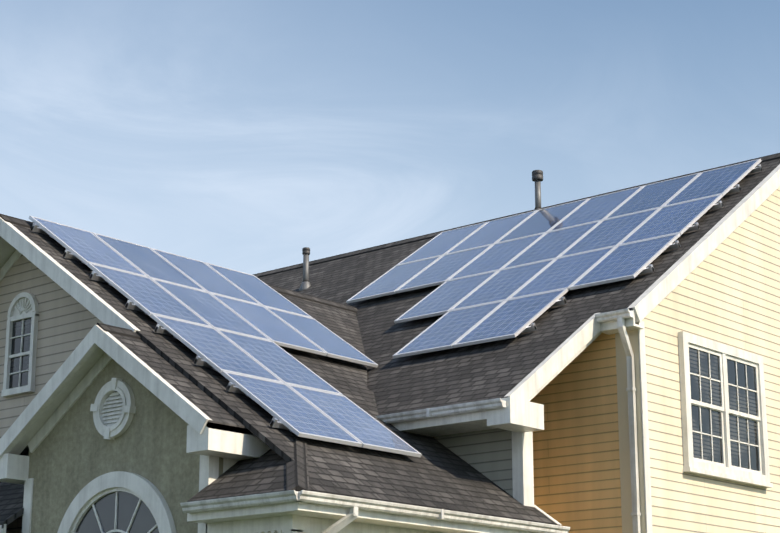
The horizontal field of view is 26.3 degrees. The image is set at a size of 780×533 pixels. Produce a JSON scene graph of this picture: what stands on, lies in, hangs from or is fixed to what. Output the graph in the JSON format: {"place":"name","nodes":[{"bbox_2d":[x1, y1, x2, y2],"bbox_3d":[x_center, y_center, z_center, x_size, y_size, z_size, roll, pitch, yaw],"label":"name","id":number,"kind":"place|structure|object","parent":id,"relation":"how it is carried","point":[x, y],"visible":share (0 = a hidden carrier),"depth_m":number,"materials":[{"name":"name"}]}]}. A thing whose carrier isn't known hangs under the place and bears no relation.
{"place":"outdoors","nodes":[
{"label":"outdoors","id":0,"kind":"place"},
{"bbox_2d":[20,445,28,455],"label":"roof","id":1,"kind":"structure","parent":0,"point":[25,452],"depth_m":19.30,"materials":[{"name":"black"}]},
{"bbox_2d":[28,359,222,532],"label":"stucco wall","id":2,"kind":"structure","parent":0,"point":[73,455],"depth_m":18.27,"materials":[{"name":"green paint"}]},
{"bbox_2d":[90,378,135,439],"bbox_3d":[-3.033,1.557,18.282,0.675,0.675,0.085,-12,-19,39],"label":"round vent","id":3,"kind":"object","parent":2,"relation":"attached to","point":[112,428],"visible":0.98,"depth_m":18.27,"materials":[{"name":"white plastic"}]},
{"bbox_2d":[57,471,175,532],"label":"arch window frame","id":4,"kind":"object","parent":2,"relation":"attached to","point":[143,489],"visible":0.9,"depth_m":17.94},
{"bbox_2d":[76,491,158,532],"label":"arched window panes","id":5,"kind":"structure","parent":4,"relation":"in","point":[144,521],"depth_m":17.94,"materials":[{"name":"grey glass"}]},
{"bbox_2d":[0,0,779,274],"label":"sky","id":6,"kind":"structure","parent":0,"point":[245,136],"materials":[{"name":"blue"}]},
{"bbox_2d":[529,333,621,532],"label":"yellow wall","id":7,"kind":"structure","parent":0,"point":[576,470],"depth_m":20.62,"materials":[{"name":"yellow wood"}]},
{"label":"ground","id":8,"kind":"structure","parent":0,"visible":0},
{"bbox_2d":[0,251,103,532],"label":"gable wall","id":9,"kind":"structure","parent":8,"relation":"on","point":[67,322],"depth_m":20.57,"materials":[{"name":"beige wood"}]},
{"bbox_2d":[1,292,38,396],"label":"window frame","id":10,"kind":"object","parent":9,"relation":"attached to","point":[23,306],"visible":0.98,"depth_m":20.79,"materials":[{"name":"white wood"}]},
{"bbox_2d":[9,318,30,388],"bbox_3d":[-4.581,1.084,20.780,0.440,0.870,0.001,-12,-19,39],"label":"window glass","id":11,"kind":"object","parent":10,"relation":"in","point":[15,349],"visible":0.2,"depth_m":20.80,"materials":[{"name":"grey glass"}]},
{"bbox_2d":[223,458,238,472],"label":"side wall","id":12,"kind":"structure","parent":8,"relation":"on","point":[228,464],"depth_m":17.37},
{"bbox_2d":[110,333,247,433],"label":"roof","id":13,"kind":"structure","parent":12,"relation":"on","point":[193,393],"depth_m":17.67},
{"bbox_2d":[96,323,140,338],"bbox_3d":[-2.882,0.774,18.686,0.260,0.129,1.000,-12,-19,39],"label":"roof section","id":14,"kind":"object","parent":13,"relation":"on","point":[118,330],"visible":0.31,"depth_m":18.44,"materials":[{"name":"grey"}]},
{"bbox_2d":[0,308,640,532],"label":"gutters","id":15,"kind":"object","parent":8,"relation":"on","point":[354,505],"visible":0.98,"depth_m":18.03,"materials":[{"name":"white metal"}]},
{"bbox_2d":[0,482,23,527],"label":"porch roof","id":16,"kind":"object","parent":15,"relation":"on","point":[11,502],"visible":0.5,"depth_m":19.44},
{"bbox_2d":[187,449,285,501],"bbox_3d":[-1.131,2.036,16.815,1.545,0.762,1.010,-12,-19,39],"label":"roof bay","id":17,"kind":"object","parent":15,"relation":"on","point":[265,473],"visible":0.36,"depth_m":16.80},
{"bbox_2d":[11,223,559,525],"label":"roof","id":18,"kind":"structure","parent":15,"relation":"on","point":[437,475],"depth_m":18.51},
{"bbox_2d":[0,214,356,312],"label":"ridge cap","id":19,"kind":"object","parent":18,"relation":"on","point":[18,221],"visible":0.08,"depth_m":24.63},
{"bbox_2d":[29,159,761,456],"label":"solar panel frames","id":20,"kind":"structure","parent":18,"relation":"on","point":[358,443],"depth_m":21.68,"materials":[{"name":"silver metal"}]},
{"bbox_2d":[35,218,417,452],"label":"solar panels","id":21,"kind":"object","parent":20,"relation":"on","point":[292,408],"visible":0.92,"depth_m":20.29,"materials":[{"name":"blue glass"}]},
{"bbox_2d":[350,160,756,353],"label":"solar panels","id":22,"kind":"object","parent":20,"relation":"on","point":[506,318],"visible":1,"depth_m":23.80,"materials":[{"name":"blue glass"}]},
{"bbox_2d":[30,164,761,432],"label":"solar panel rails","id":23,"kind":"object","parent":18,"relation":"on","point":[231,387],"visible":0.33,"depth_m":20.32,"materials":[{"name":"metal"}]},
{"bbox_2d":[286,438,308,491],"bbox_3d":[-0.927,1.977,16.636,0.220,0.771,1.400,1,-15,-4],"label":"roof ridge cap","id":24,"kind":"object","parent":15,"relation":"on","point":[297,477],"visible":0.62,"depth_m":16.43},
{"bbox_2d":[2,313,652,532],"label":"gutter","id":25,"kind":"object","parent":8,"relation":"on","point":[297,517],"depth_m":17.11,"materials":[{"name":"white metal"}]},
{"bbox_2d":[0,164,779,532],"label":"white trim","id":26,"kind":"structure","parent":8,"relation":"on","point":[520,416],"depth_m":19.01,"materials":[{"name":"white wood"}]},
{"bbox_2d":[0,236,256,454],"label":"soffits","id":27,"kind":"object","parent":26,"relation":"on","point":[7,249],"visible":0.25,"depth_m":18.96,"materials":[{"name":"grey wood"}]},
{"bbox_2d":[259,158,779,415],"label":"roof","id":28,"kind":"structure","parent":26,"relation":"on","point":[479,372],"depth_m":21.41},
{"bbox_2d":[299,281,310,290],"bbox_3d":[-1.448,0.356,28.705,0.240,0.210,0.240,-12,-19,39],"label":"pipe flashing","id":29,"kind":"object","parent":28,"relation":"on","point":[305,285],"visible":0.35,"depth_m":28.63,"materials":[{"name":"grey metal"}]},
{"bbox_2d":[303,254,308,280],"bbox_3d":[-1.448,0.110,28.770,0.100,0.720,0.100,-12,-19,39],"label":"vent pipe","id":30,"kind":"object","parent":28,"relation":"attached to","point":[305,266],"visible":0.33,"depth_m":28.76,"materials":[{"name":"grey metal"}]},
{"bbox_2d":[302,247,309,254],"bbox_3d":[-1.448,-0.264,28.869,0.136,0.123,0.136,-12,-19,39],"label":"vent pipe cap","id":31,"kind":"object","parent":30,"relation":"attached to","point":[305,250],"visible":0.92,"depth_m":28.82,"materials":[{"name":"black metal"}]},
{"bbox_2d":[253,153,779,277],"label":"ridge cap","id":32,"kind":"object","parent":28,"relation":"on","point":[433,235],"visible":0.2,"depth_m":29.00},
{"bbox_2d":[535,180,540,207],"bbox_3d":[2.404,-1.087,27.119,0.100,0.720,0.100,-12,-19,39],"label":"vent pipe","id":33,"kind":"object","parent":28,"relation":"on","point":[537,193],"visible":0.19,"depth_m":27.10,"materials":[{"name":"grey metal"}]},
{"bbox_2d":[532,170,542,181],"bbox_3d":[2.404,-1.480,27.223,0.184,0.163,0.184,-12,-19,39],"label":"vent pipe cap","id":34,"kind":"object","parent":33,"relation":"attached to","point":[537,174],"visible":0.96,"depth_m":27.15,"materials":[{"name":"black metal"}]},
{"bbox_2d":[433,428,512,495],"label":"grey wall","id":35,"kind":"structure","parent":8,"relation":"on","point":[487,454],"depth_m":19.63,"materials":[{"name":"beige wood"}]},
{"bbox_2d":[635,187,779,532],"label":"gable wall","id":36,"kind":"structure","parent":8,"relation":"on","point":[726,291],"depth_m":21.71,"materials":[{"name":"yellow wood"}]},
{"bbox_2d":[615,330,645,532],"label":"corner trim","id":37,"kind":"structure","parent":36,"relation":"attached to","point":[624,447],"depth_m":20.16,"materials":[{"name":"beige wood"}]},
{"bbox_2d":[678,331,772,487],"bbox_3d":[4.338,1.875,21.582,0.110,1.770,2.110,-12,-19,39],"label":"window frame","id":38,"kind":"object","parent":36,"relation":"attached to","point":[726,470],"visible":1,"depth_m":21.50,"materials":[{"name":"white wood"}]},
{"bbox_2d":[689,348,758,470],"bbox_3d":[4.321,1.864,21.601,0.020,1.400,1.730,-12,-19,39],"label":"window glass","id":39,"kind":"object","parent":38,"relation":"in","point":[716,401],"visible":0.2,"depth_m":21.57,"materials":[{"name":"grey glass"}]}
]}

